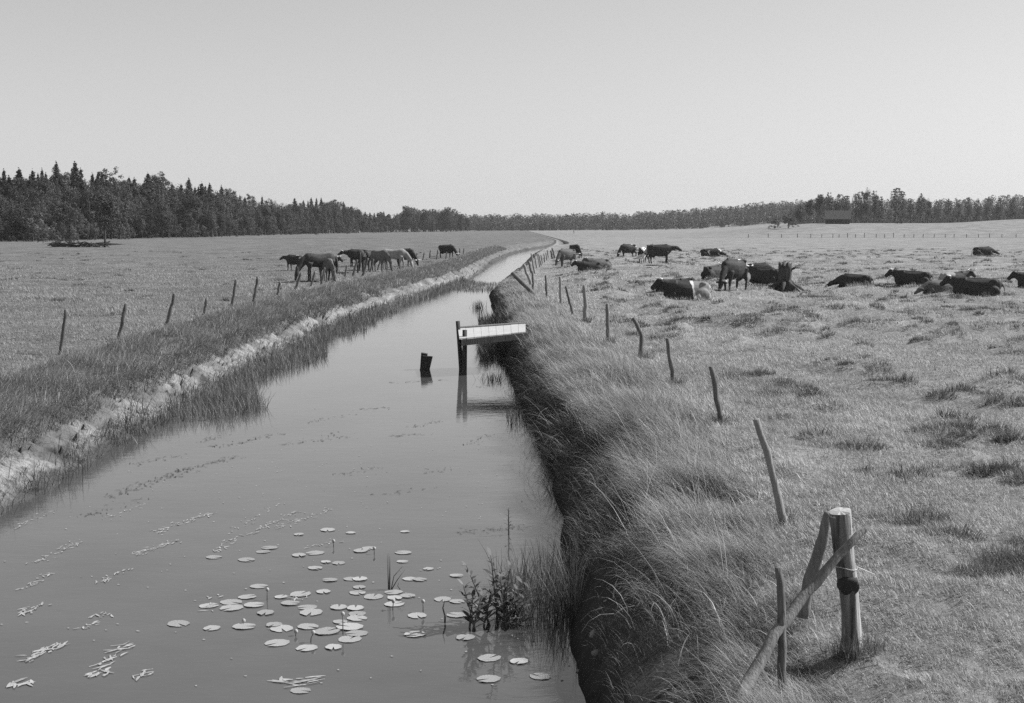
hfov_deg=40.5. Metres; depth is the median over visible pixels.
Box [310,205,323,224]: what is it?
broadleaf tree
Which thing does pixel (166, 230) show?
birch tree
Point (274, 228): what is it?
bush
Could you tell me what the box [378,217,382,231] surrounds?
broadleaf tree
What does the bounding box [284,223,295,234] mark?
bush
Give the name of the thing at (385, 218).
broadleaf tree
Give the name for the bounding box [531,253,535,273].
fence post
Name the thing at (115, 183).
broadleaf tree
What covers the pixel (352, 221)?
birch tree
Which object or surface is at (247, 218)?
broadleaf tree
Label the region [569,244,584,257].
cow
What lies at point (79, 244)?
brush pile
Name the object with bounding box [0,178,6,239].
spruce tree
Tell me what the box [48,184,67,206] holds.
broadleaf tree
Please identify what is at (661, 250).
cow
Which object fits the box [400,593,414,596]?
lily pad
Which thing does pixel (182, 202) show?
broadleaf tree
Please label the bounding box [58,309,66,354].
fence post
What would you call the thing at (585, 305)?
fence post
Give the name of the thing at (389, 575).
rush clump
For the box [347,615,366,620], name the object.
lily pad
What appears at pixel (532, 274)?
fence post
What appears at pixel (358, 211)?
broadleaf tree
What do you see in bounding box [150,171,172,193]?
broadleaf tree
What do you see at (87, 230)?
birch tree
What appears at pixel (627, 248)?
cow
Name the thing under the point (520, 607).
water plant
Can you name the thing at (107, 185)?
spruce tree
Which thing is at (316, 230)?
bush
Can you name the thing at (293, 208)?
spruce tree
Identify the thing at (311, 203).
spruce tree
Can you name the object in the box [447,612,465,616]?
lily pad
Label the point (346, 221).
broadleaf tree
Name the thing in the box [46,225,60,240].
bush
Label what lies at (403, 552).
lily pad
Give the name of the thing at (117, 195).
birch tree
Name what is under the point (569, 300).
fence post
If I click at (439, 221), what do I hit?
broadleaf tree
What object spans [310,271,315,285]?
fence post
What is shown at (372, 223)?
broadleaf tree
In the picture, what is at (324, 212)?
broadleaf tree
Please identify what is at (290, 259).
cow
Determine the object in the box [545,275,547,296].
fence post
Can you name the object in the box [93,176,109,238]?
spruce tree
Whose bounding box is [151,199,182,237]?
broadleaf tree
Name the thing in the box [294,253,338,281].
horse
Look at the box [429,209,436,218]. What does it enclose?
broadleaf tree
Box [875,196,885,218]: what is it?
birch tree
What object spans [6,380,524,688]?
pondweed
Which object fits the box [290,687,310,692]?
lily pad
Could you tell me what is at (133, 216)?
broadleaf tree
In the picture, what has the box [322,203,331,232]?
broadleaf tree
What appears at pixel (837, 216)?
barn
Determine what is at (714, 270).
cow
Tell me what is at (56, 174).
spruce tree
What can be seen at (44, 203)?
broadleaf tree
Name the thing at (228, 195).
broadleaf tree
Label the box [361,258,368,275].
fence post
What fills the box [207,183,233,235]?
spruce tree
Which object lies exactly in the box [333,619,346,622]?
lily pad
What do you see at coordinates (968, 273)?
cow
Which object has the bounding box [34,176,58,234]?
broadleaf tree
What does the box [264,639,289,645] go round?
lily pad
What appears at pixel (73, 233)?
bush
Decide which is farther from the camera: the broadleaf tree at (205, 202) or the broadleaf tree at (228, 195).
the broadleaf tree at (228, 195)
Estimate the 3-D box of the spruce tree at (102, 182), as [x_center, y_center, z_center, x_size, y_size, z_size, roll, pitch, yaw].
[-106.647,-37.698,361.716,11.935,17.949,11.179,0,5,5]
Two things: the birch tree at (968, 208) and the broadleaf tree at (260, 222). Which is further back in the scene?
the birch tree at (968, 208)
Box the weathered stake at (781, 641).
[774,567,786,696]
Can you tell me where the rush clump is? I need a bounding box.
[387,554,404,589]
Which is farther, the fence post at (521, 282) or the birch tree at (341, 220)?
the birch tree at (341, 220)
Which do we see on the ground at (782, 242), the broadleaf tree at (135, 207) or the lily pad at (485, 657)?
the broadleaf tree at (135, 207)
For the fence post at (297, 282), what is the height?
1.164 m
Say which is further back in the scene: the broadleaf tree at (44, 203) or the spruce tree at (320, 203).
the spruce tree at (320, 203)
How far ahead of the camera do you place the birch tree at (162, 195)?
385.76 m
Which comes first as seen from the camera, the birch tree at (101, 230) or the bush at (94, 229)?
the bush at (94, 229)
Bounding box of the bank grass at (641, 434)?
[491,263,1020,702]
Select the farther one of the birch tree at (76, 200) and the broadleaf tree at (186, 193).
the broadleaf tree at (186, 193)
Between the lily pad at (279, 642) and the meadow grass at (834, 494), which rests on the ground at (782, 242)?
the meadow grass at (834, 494)
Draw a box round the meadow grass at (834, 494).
[0,248,1023,702]
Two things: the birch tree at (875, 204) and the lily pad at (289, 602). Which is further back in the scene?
the birch tree at (875, 204)
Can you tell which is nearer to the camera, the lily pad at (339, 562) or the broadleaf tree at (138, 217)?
the lily pad at (339, 562)
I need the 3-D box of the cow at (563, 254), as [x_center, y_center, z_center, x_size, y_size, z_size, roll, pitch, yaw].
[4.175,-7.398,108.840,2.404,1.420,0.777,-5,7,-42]
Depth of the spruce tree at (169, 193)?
403.93 m
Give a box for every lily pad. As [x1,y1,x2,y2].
[167,620,189,626]
[199,603,218,607]
[203,625,219,629]
[206,555,221,558]
[220,599,241,604]
[220,604,242,610]
[232,623,254,628]
[238,557,254,560]
[238,594,255,598]
[244,602,263,606]
[250,584,267,587]
[256,550,269,552]
[257,609,273,614]
[261,546,276,548]
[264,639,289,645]
[266,622,281,625]
[270,624,292,631]
[281,600,299,604]
[290,591,310,595]
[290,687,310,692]
[292,553,305,555]
[296,644,317,650]
[297,623,318,628]
[298,605,316,608]
[300,608,321,614]
[306,550,323,554]
[308,566,321,568]
[314,627,339,634]
[317,589,330,592]
[320,528,334,530]
[323,578,336,580]
[325,644,341,648]
[330,604,346,608]
[332,561,344,563]
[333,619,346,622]
[336,623,362,629]
[338,635,361,641]
[346,630,367,635]
[347,605,363,609]
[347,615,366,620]
[349,611,365,615]
[350,590,365,594]
[353,576,366,579]
[353,585,365,588]
[354,548,367,551]
[362,546,373,549]
[364,594,382,598]
[384,589,402,593]
[384,601,403,605]
[387,595,401,598]
[395,550,410,553]
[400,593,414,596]
[402,577,415,579]
[404,631,425,636]
[408,612,425,617]
[413,577,425,580]
[434,596,450,600]
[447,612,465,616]
[449,599,464,602]
[456,634,474,639]
[477,675,500,681]
[478,654,500,660]
[510,658,527,663]
[530,673,550,678]
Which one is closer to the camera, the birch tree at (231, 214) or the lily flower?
the lily flower
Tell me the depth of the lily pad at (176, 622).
13.66 m
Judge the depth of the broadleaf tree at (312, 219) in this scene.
576.99 m
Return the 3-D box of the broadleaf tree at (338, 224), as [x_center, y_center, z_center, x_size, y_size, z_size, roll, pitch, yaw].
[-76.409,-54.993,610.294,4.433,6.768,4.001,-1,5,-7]
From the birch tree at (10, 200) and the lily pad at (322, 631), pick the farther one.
the birch tree at (10, 200)
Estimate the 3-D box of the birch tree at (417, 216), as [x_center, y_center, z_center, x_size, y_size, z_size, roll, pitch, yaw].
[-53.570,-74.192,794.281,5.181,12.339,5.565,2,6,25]
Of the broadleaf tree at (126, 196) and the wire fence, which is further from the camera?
the wire fence
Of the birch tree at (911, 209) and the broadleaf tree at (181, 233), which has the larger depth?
the birch tree at (911, 209)
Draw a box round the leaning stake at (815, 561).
[796,511,829,618]
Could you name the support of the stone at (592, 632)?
on the ground at (782, 242)
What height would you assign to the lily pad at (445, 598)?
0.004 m
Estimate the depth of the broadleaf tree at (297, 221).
546.36 m
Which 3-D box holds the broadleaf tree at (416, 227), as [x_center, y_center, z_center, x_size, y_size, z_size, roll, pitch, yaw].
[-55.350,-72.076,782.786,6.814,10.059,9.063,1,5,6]
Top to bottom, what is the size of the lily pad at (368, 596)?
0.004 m
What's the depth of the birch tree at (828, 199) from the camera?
571.12 m
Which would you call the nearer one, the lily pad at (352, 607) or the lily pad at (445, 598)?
the lily pad at (352, 607)
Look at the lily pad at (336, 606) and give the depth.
14.27 m
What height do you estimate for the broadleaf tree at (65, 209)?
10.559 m
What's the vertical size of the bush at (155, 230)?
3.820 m
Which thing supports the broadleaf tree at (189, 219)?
on the ground at (782, 242)
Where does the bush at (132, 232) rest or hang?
on the ground at (782, 242)
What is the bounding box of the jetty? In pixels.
[456,321,528,374]
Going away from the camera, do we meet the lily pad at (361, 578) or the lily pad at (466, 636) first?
the lily pad at (466, 636)
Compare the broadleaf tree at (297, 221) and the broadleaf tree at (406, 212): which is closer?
the broadleaf tree at (297, 221)
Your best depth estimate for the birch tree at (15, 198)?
296.03 m
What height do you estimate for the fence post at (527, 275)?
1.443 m
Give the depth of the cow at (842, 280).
67.13 m
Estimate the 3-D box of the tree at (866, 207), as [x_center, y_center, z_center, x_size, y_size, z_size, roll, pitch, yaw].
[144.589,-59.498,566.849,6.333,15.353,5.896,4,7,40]
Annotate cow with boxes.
[279,254,301,269]
[334,255,342,266]
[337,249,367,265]
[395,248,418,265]
[438,244,460,257]
[552,248,575,265]
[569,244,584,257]
[571,259,603,271]
[582,257,611,268]
[614,244,636,256]
[637,246,646,262]
[646,244,681,263]
[650,276,712,300]
[653,277,695,291]
[699,248,726,256]
[701,263,720,278]
[712,258,748,291]
[747,263,778,284]
[748,263,774,268]
[825,273,873,287]
[884,267,932,285]
[914,279,952,294]
[938,268,975,279]
[939,273,1004,296]
[971,246,999,255]
[1007,271,1023,287]
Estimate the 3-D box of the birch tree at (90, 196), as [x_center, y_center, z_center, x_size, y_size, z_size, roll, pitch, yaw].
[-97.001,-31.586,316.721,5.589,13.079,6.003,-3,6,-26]
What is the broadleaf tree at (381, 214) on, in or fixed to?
on the ground at (782, 242)
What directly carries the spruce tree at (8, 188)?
on the ground at (782, 242)
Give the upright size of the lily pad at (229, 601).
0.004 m
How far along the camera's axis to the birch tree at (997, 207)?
641.06 m
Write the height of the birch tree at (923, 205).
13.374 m
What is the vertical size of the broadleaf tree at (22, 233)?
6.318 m
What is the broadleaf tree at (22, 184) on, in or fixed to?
on the ground at (782, 242)
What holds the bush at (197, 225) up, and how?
on the ground at (782, 242)
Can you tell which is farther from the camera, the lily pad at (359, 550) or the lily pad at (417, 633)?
the lily pad at (359, 550)
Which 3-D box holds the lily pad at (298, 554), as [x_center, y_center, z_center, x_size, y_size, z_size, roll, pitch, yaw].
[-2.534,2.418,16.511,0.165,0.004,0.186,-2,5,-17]
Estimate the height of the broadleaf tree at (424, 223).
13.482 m
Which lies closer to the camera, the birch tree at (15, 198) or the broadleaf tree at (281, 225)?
the birch tree at (15, 198)
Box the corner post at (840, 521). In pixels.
[829,507,874,661]
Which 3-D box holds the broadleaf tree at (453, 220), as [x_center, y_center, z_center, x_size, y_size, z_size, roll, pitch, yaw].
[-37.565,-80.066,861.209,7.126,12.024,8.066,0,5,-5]
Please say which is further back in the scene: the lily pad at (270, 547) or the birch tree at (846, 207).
the birch tree at (846, 207)
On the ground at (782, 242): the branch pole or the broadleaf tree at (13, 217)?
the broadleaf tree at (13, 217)
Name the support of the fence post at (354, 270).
on the ground at (782, 242)
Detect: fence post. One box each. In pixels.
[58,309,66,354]
[117,303,127,338]
[165,293,175,323]
[203,298,207,314]
[230,279,236,306]
[252,276,258,300]
[276,281,280,294]
[294,272,301,289]
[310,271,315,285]
[320,268,324,283]
[352,259,357,275]
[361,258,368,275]
[511,272,534,293]
[522,264,531,284]
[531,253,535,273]
[531,271,534,289]
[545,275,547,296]
[559,276,561,303]
[565,286,573,314]
[582,285,587,318]
[605,304,609,339]
[631,317,643,353]
[666,338,674,381]
[709,366,724,422]
[753,418,788,528]
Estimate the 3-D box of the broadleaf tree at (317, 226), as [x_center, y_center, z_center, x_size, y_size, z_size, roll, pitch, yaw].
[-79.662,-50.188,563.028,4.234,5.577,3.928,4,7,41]
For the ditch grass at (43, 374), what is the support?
on the ground at (782, 242)
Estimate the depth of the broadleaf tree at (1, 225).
269.39 m
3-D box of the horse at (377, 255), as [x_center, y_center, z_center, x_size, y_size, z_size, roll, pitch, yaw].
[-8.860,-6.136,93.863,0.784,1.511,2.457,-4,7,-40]
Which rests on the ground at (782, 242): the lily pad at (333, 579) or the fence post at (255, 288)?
the fence post at (255, 288)
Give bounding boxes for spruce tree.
[0,168,6,186]
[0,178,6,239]
[1,175,24,240]
[13,167,27,196]
[19,174,50,239]
[30,168,37,187]
[40,169,45,187]
[50,162,64,192]
[68,161,82,189]
[69,173,88,238]
[77,180,101,238]
[79,167,85,182]
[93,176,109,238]
[100,173,117,237]
[104,181,121,238]
[121,187,141,237]
[131,181,143,236]
[142,173,151,186]
[151,177,171,236]
[167,190,189,236]
[184,177,194,192]
[197,183,217,234]
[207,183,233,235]
[220,185,228,234]
[232,202,248,234]
[284,205,303,233]
[309,197,324,232]
[319,198,330,232]
[340,201,347,232]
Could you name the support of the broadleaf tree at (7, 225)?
on the ground at (782, 242)
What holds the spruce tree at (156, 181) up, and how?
on the ground at (782, 242)
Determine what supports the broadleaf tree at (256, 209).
on the ground at (782, 242)
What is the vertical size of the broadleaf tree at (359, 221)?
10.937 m
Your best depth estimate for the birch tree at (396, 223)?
754.66 m
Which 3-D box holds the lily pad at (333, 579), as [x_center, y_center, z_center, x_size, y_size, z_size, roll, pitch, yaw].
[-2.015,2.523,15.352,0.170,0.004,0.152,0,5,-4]
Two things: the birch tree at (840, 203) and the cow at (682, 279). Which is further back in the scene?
the birch tree at (840, 203)
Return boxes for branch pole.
[731,526,869,702]
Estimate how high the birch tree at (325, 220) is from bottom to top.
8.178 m
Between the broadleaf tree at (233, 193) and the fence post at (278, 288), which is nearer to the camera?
the fence post at (278, 288)
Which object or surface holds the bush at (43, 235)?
on the ground at (782, 242)
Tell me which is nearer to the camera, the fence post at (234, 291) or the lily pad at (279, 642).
the lily pad at (279, 642)
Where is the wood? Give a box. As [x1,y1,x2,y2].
[431,194,1023,230]
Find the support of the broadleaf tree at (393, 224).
on the ground at (782, 242)
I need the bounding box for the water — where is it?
[0,246,585,702]
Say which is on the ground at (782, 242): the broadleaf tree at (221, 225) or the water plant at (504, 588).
the broadleaf tree at (221, 225)
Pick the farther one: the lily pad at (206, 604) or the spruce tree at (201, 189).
the spruce tree at (201, 189)
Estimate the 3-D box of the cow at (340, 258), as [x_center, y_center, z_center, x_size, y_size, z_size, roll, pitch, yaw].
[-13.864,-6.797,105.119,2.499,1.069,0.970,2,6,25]
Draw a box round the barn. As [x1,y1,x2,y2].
[824,210,850,223]
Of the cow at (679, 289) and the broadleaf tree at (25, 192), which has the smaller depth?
the cow at (679, 289)
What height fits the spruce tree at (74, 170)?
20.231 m
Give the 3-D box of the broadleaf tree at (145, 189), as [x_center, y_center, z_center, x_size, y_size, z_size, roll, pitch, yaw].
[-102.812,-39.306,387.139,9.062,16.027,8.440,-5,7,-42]
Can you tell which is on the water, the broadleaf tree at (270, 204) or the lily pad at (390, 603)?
the lily pad at (390, 603)
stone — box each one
[589,630,595,637]
[591,649,598,656]
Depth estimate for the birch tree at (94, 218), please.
318.09 m
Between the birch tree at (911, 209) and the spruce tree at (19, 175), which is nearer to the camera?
the spruce tree at (19, 175)
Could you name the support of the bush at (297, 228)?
on the ground at (782, 242)
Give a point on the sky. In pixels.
(470, 107)
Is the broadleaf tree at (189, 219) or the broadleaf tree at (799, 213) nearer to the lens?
the broadleaf tree at (189, 219)
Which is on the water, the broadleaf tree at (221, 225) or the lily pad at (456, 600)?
the lily pad at (456, 600)
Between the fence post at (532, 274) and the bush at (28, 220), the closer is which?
the fence post at (532, 274)
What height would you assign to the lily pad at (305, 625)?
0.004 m
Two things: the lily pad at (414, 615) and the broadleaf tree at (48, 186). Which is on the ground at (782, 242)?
the broadleaf tree at (48, 186)
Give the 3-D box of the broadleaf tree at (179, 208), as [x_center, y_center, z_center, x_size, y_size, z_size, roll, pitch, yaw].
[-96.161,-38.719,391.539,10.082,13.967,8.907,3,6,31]
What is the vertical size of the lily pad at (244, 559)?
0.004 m
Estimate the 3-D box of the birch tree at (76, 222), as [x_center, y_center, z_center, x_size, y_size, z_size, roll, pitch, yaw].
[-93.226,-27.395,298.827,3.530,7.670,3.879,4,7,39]
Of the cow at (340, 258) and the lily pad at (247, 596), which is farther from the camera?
the cow at (340, 258)
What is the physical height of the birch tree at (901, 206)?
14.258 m
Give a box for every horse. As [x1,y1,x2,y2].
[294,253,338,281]
[318,258,336,280]
[354,249,365,272]
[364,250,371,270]
[370,250,392,271]
[380,249,413,269]
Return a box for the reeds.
[3,274,597,628]
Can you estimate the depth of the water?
17.25 m
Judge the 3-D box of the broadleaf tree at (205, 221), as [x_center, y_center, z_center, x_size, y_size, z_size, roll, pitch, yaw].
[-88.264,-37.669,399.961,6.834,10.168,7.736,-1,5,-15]
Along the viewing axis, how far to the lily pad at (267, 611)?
14.07 m
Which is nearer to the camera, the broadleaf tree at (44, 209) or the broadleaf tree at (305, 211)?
the broadleaf tree at (44, 209)
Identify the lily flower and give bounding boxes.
[341,612,344,633]
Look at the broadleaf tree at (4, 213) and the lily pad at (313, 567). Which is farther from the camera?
the broadleaf tree at (4, 213)
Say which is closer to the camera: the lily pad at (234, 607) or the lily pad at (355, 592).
the lily pad at (234, 607)
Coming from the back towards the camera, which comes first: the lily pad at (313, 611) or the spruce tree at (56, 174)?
the spruce tree at (56, 174)
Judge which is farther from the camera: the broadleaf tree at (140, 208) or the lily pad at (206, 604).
the broadleaf tree at (140, 208)
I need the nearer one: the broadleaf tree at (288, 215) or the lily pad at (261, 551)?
the lily pad at (261, 551)
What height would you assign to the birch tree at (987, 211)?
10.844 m
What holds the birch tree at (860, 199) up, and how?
on the ground at (782, 242)
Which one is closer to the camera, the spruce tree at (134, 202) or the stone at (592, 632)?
the stone at (592, 632)
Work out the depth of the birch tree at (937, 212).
606.91 m
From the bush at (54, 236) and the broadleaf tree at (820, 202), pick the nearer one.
the bush at (54, 236)
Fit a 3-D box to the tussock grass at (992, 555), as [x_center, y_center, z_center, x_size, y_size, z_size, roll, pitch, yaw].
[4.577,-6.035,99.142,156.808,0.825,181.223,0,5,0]
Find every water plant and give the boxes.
[458,579,496,630]
[460,547,518,625]
[486,567,526,620]
[491,582,534,627]
[505,505,511,534]
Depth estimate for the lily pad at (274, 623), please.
13.64 m
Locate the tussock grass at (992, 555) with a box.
[0,247,1023,701]
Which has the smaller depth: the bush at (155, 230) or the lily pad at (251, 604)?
the lily pad at (251, 604)
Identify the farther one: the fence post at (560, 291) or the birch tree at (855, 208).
the birch tree at (855, 208)
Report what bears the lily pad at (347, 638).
on the water
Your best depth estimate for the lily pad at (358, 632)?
13.36 m
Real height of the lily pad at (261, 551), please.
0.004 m
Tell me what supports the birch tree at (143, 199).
on the ground at (782, 242)
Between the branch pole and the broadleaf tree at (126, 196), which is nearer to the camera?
the branch pole
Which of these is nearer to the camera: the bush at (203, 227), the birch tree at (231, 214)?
the bush at (203, 227)
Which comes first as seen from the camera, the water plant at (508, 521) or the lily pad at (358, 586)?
the lily pad at (358, 586)
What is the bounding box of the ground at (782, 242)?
[0,206,1023,702]
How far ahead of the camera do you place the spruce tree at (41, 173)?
328.20 m
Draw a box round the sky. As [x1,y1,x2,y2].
[0,0,1023,226]
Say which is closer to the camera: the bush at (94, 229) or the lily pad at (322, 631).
the lily pad at (322, 631)
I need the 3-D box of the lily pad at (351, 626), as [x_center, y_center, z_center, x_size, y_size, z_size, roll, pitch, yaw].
[-1.586,2.684,13.554,0.275,0.004,0.245,2,6,22]
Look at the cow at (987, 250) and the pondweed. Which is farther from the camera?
the cow at (987, 250)
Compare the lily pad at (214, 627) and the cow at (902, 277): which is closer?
the lily pad at (214, 627)
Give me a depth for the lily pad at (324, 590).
14.87 m
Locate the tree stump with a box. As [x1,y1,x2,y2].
[766,261,803,291]
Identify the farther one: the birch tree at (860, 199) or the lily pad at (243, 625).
the birch tree at (860, 199)
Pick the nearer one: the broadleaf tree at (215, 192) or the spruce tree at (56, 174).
the spruce tree at (56, 174)
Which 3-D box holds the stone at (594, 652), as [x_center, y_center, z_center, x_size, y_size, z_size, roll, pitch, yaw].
[0.715,2.575,11.832,0.081,0.073,0.081,0,5,5]
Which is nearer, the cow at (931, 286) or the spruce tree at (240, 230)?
the cow at (931, 286)
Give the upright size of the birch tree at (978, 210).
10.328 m
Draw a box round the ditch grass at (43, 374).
[0,245,506,514]
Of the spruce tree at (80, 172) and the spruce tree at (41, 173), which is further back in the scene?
the spruce tree at (80, 172)
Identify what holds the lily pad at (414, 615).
on the water
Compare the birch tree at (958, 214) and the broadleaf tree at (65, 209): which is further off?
the birch tree at (958, 214)
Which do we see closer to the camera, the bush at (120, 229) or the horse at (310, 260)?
the horse at (310, 260)
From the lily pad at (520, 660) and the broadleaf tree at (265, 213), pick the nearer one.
the lily pad at (520, 660)
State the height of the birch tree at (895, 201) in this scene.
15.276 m
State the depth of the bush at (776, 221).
477.79 m
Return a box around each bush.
[17,207,49,241]
[34,227,49,242]
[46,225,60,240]
[51,230,63,242]
[60,224,80,242]
[89,222,98,239]
[113,222,128,238]
[127,228,137,238]
[144,222,153,237]
[149,225,160,237]
[192,222,200,237]
[200,225,208,236]
[248,227,255,235]
[254,227,263,235]
[271,225,278,234]
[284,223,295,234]
[294,225,299,234]
[312,225,318,234]
[768,217,782,228]
[782,212,799,227]
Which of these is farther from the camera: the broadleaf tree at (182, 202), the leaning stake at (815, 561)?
the broadleaf tree at (182, 202)
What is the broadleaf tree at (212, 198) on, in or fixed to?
on the ground at (782, 242)
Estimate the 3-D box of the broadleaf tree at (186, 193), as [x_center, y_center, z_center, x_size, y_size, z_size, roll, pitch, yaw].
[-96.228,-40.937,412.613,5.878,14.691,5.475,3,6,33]
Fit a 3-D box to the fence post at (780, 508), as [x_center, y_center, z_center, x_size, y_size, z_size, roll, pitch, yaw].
[2.568,1.341,13.542,0.448,1.388,0.089,0,5,0]
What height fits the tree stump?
1.448 m
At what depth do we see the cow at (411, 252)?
102.67 m
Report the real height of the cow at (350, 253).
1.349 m
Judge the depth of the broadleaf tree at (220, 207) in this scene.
419.07 m
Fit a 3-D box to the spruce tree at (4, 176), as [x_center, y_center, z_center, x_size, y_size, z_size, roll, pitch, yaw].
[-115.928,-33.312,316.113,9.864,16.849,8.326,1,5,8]
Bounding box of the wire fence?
[748,233,1016,237]
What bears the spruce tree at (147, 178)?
on the ground at (782, 242)
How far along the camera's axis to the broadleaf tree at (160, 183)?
411.21 m
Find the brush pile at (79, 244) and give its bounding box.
[45,241,122,246]
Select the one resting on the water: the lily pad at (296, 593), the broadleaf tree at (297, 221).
the lily pad at (296, 593)
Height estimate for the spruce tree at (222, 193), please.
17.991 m
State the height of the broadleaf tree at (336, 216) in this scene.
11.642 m
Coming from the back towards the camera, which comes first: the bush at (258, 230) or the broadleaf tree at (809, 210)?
the broadleaf tree at (809, 210)
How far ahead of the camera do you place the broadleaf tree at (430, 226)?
814.44 m
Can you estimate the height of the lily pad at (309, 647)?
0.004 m
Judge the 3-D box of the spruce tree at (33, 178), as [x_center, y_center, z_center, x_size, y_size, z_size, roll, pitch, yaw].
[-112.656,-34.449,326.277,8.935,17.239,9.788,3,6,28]
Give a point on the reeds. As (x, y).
(223, 402)
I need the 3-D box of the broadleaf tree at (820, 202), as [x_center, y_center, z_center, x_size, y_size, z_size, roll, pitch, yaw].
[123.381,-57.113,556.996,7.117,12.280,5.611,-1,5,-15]
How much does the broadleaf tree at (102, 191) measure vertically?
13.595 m
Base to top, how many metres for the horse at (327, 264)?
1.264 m
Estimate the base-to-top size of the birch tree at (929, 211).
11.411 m
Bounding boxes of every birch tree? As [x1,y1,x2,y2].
[1,198,19,239]
[9,195,27,240]
[67,190,85,239]
[69,207,89,240]
[79,185,99,239]
[84,221,89,239]
[90,200,99,239]
[98,209,111,235]
[110,214,118,238]
[111,187,132,238]
[137,216,145,237]
[138,194,147,235]
[156,186,170,237]
[161,210,172,237]
[164,195,177,236]
[207,208,218,236]
[222,205,229,235]
[226,206,234,231]
[228,198,244,235]
[246,203,257,235]
[322,217,329,233]
[323,205,335,233]
[329,218,333,233]
[338,211,345,232]
[350,216,355,232]
[394,217,400,231]
[412,218,416,231]
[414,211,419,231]
[823,192,834,215]
[833,194,845,209]
[842,196,851,209]
[851,193,861,222]
[856,191,868,222]
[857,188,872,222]
[869,191,883,222]
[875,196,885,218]
[890,188,903,222]
[898,191,907,219]
[906,198,913,222]
[913,193,926,222]
[923,198,934,222]
[931,201,942,222]
[943,199,953,222]
[954,202,964,222]
[963,197,974,221]
[973,200,984,220]
[983,199,993,220]
[992,199,1004,218]
[1009,198,1017,219]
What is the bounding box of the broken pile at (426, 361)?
[420,352,432,369]
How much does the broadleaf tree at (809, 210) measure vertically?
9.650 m
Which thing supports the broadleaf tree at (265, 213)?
on the ground at (782, 242)
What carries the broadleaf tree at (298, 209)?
on the ground at (782, 242)
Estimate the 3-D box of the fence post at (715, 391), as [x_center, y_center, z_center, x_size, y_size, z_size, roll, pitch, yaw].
[3.136,0.803,21.039,0.317,1.174,0.100,0,5,0]
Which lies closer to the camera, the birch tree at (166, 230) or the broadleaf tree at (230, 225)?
the birch tree at (166, 230)
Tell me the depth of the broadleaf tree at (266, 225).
475.22 m
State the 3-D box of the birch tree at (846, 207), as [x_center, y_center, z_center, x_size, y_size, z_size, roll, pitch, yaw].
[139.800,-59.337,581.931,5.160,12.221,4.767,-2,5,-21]
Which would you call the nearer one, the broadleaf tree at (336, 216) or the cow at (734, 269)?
the cow at (734, 269)
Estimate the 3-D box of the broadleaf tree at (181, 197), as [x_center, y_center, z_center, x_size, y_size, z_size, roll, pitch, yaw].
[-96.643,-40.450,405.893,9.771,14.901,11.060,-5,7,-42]
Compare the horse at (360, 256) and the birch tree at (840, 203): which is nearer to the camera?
the horse at (360, 256)
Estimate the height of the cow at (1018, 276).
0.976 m
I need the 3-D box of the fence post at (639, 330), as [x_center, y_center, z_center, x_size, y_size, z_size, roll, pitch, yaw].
[2.876,-0.175,31.782,0.306,1.243,0.120,0,5,0]
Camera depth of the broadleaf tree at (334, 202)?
673.78 m
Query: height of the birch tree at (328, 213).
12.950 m
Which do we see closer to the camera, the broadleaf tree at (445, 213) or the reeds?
the reeds
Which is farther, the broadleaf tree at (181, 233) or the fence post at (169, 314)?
the broadleaf tree at (181, 233)
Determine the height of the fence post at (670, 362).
1.184 m
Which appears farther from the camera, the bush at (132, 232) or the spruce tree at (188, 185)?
the spruce tree at (188, 185)
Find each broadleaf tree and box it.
[0,195,21,241]
[0,202,29,241]
[0,216,3,232]
[2,190,24,208]
[3,221,12,241]
[10,177,33,238]
[13,214,33,240]
[14,187,52,231]
[19,199,47,235]
[26,190,51,240]
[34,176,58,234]
[35,192,61,238]
[36,179,61,239]
[44,198,66,238]
[46,177,80,238]
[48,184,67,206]
[49,172,80,195]
[50,195,71,237]
[55,184,80,238]
[59,202,78,238]
[71,193,93,239]
[79,185,120,238]
[85,180,97,194]
[89,192,121,246]
[90,166,133,196]
[106,180,133,223]
[106,194,133,238]
[107,180,139,233]
[111,180,130,189]
[112,183,138,237]
[117,192,133,238]
[124,183,144,216]
[127,208,139,236]
[129,197,152,237]
[136,182,157,236]
[138,200,158,237]
[144,193,162,237]
[145,177,171,192]
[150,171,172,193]
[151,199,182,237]
[160,189,186,236]
[175,188,199,234]
[176,214,189,237]
[177,208,195,237]
[178,191,199,236]
[182,195,205,236]
[183,189,195,197]
[196,203,217,236]
[199,202,226,236]
[200,196,219,236]
[206,193,227,235]
[212,190,227,210]
[214,201,226,236]
[217,215,225,236]
[219,189,234,207]
[225,188,239,229]
[225,218,236,236]
[234,201,253,235]
[243,194,257,234]
[247,205,263,234]
[252,210,264,233]
[258,206,275,234]
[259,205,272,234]
[261,218,273,234]
[264,198,276,215]
[272,217,286,234]
[275,210,286,234]
[282,209,291,234]
[292,210,303,233]
[295,206,304,224]
[301,206,316,233]
[306,211,315,233]
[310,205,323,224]
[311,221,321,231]
[319,210,328,233]
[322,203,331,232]
[327,209,339,232]
[329,203,339,232]
[330,199,342,232]
[334,220,342,233]
[341,208,352,232]
[346,207,354,232]
[353,211,368,232]
[354,209,362,232]
[359,214,367,232]
[361,220,366,228]
[368,217,373,232]
[376,212,384,221]
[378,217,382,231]
[380,220,387,231]
[382,216,389,226]
[387,219,396,230]
[398,205,414,231]
[410,217,419,231]
[418,209,429,231]
[426,218,435,231]
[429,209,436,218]
[435,214,443,228]
[439,207,456,231]
[447,213,456,230]
[457,215,464,230]
[792,204,804,223]
[804,200,813,223]
[814,194,827,222]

